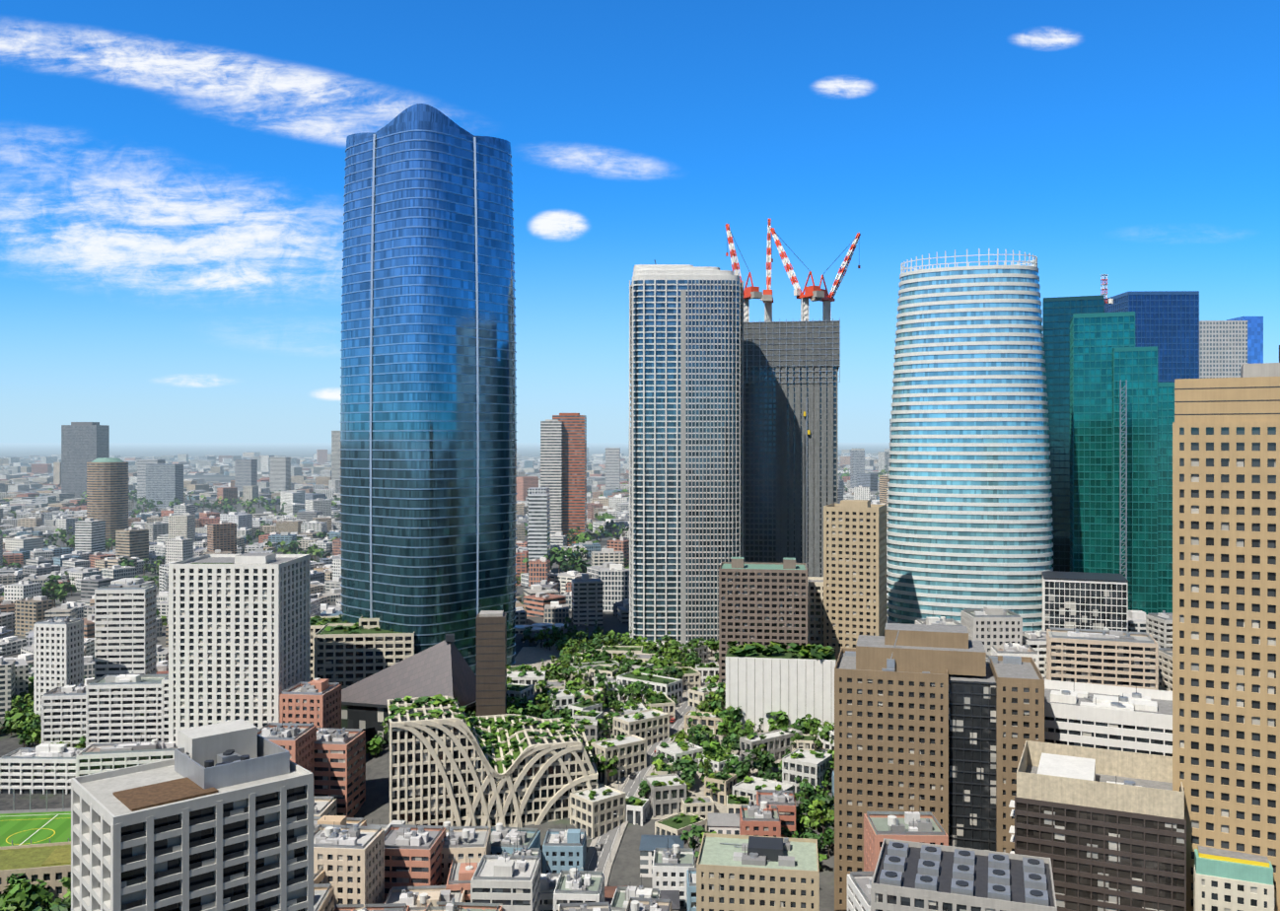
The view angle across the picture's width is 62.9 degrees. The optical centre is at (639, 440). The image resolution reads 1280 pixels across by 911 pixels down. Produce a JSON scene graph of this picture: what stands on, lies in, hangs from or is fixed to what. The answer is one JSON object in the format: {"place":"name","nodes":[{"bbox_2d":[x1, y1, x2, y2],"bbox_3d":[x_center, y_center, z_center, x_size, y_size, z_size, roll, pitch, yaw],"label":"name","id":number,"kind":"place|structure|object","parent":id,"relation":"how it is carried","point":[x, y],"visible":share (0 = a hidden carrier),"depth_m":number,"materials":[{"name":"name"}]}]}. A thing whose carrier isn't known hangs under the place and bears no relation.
{"place":"outdoors","nodes":[
{"label":"outdoors","id":0,"kind":"place"},
{"bbox_2d":[0,788,71,847],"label":"sports field","id":1,"kind":"structure","parent":0,"point":[30,826],"depth_m":410.97,"materials":[{"name":"plant"}]},
{"bbox_2d":[0,442,889,910],"bbox_3d":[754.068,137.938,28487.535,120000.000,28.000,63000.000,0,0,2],"label":"ground","id":2,"kind":"structure","parent":0,"point":[625,867],"depth_m":689.70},
{"bbox_2d":[71,718,313,910],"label":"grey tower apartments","id":3,"kind":"structure","parent":2,"relation":"on","point":[218,817],"depth_m":153.69,"materials":[{"name":"concrete"}]},
{"bbox_2d":[168,553,310,747],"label":"white residential tower","id":4,"kind":"structure","parent":2,"relation":"on","point":[239,636],"depth_m":452.90,"materials":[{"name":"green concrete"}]},
{"bbox_2d":[310,615,415,689],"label":"building","id":5,"kind":"structure","parent":2,"relation":"on","point":[344,659],"depth_m":522.15,"materials":[{"name":"beige concrete"}]},
{"bbox_2d":[0,615,834,910],"bbox_3d":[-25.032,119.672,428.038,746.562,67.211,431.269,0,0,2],"label":"trees","id":6,"kind":"object","parent":2,"relation":"on","point":[16,895],"visible":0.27,"depth_m":450.40,"materials":[{"name":"green plant"}]},
{"bbox_2d":[341,610,506,747],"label":"building","id":7,"kind":"structure","parent":2,"relation":"on","point":[443,669],"depth_m":460.88,"materials":[{"name":"grey concrete"}]},
{"bbox_2d":[340,103,516,675],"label":"glass skyscraper","id":8,"kind":"structure","parent":2,"relation":"on","point":[428,462],"depth_m":541.76,"materials":[{"name":"blue glass"}]},
{"bbox_2d":[0,465,889,735],"bbox_3d":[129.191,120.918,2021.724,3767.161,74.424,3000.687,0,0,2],"label":"town tree crowns","id":9,"kind":"object","parent":2,"relation":"on","point":[574,555],"visible":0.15,"depth_m":1297.99,"materials":[{"name":"green plant"}]},
{"bbox_2d":[387,695,598,828],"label":"lattice building arches","id":10,"kind":"structure","parent":2,"relation":"on","point":[442,769],"depth_m":386.42,"materials":[{"name":"beige concrete"}]},
{"bbox_2d":[0,447,1145,718],"bbox_3d":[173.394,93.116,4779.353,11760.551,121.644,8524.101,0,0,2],"label":"town","id":11,"kind":"object","parent":2,"relation":"on","point":[174,534],"visible":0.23,"depth_m":1349.10,"materials":[{"name":"paint"}]},
{"bbox_2d":[0,570,1274,910],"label":"buildings","id":12,"kind":"structure","parent":2,"relation":"on","point":[1099,814],"depth_m":300.14,"materials":[{"name":"white paint"}]},
{"bbox_2d":[629,260,743,644],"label":"residential tower","id":13,"kind":"structure","parent":2,"relation":"on","point":[686,427],"depth_m":624.96,"materials":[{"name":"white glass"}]},
{"bbox_2d":[506,499,886,843],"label":"terraced buildings","id":14,"kind":"structure","parent":2,"relation":"on","point":[839,604],"depth_m":470.86,"materials":[{"name":"beige concrete"}]},
{"bbox_2d":[257,606,1172,910],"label":"town","id":15,"kind":"object","parent":2,"relation":"on","point":[360,865],"visible":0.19,"depth_m":339.74,"materials":[{"name":"paint"}]},
{"bbox_2d":[743,318,840,576],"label":"skyscraper under construction","id":16,"kind":"structure","parent":2,"relation":"on","point":[790,427],"depth_m":684.41,"materials":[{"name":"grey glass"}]},
{"bbox_2d":[725,218,860,322],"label":"tower cranes","id":17,"kind":"object","parent":16,"relation":"on","point":[814,293],"visible":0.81,"depth_m":712.18,"materials":[{"name":"white"}]},
{"bbox_2d":[834,623,1044,910],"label":"beige office tower","id":18,"kind":"structure","parent":2,"relation":"on","point":[942,724],"depth_m":327.61,"materials":[{"name":"concrete"}]},
{"bbox_2d":[886,248,1053,632],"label":"oval tower","id":19,"kind":"structure","parent":2,"relation":"on","point":[968,517],"depth_m":545.26,"materials":[{"name":"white glass"}]},
{"bbox_2d":[1042,274,1263,614],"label":"glass office towers","id":20,"kind":"structure","parent":2,"relation":"on","point":[1116,366],"depth_m":594.05,"materials":[{"name":"blue glass"}]},
{"bbox_2d":[1172,345,1279,910],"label":"beige tower","id":21,"kind":"structure","parent":2,"relation":"on","point":[1226,602],"depth_m":256.62,"materials":[{"name":"concrete"}]},
{"bbox_2d":[61,413,891,587],"bbox_3d":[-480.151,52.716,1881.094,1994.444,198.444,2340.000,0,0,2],"label":"distant high-rise buildings","id":22,"kind":"structure","parent":0,"point":[557,501],"depth_m":1529.63,"materials":[{"name":"grey concrete"}]},
{"bbox_2d":[0,0,1279,442],"label":"sky","id":23,"kind":"structure","parent":0,"point":[173,172],"materials":[{"name":"blue"}]},
{"bbox_2d":[579,651,716,886],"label":"garden road","id":24,"kind":"structure","parent":0,"point":[603,859],"depth_m":407.62,"materials":[{"name":"concrete"}]},
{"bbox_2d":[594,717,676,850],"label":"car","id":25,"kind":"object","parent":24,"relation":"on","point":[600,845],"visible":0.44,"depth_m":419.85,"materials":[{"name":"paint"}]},
{"bbox_2d":[514,641,809,820],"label":"garden paving","id":26,"kind":"structure","parent":0,"point":[533,656],"depth_m":459.01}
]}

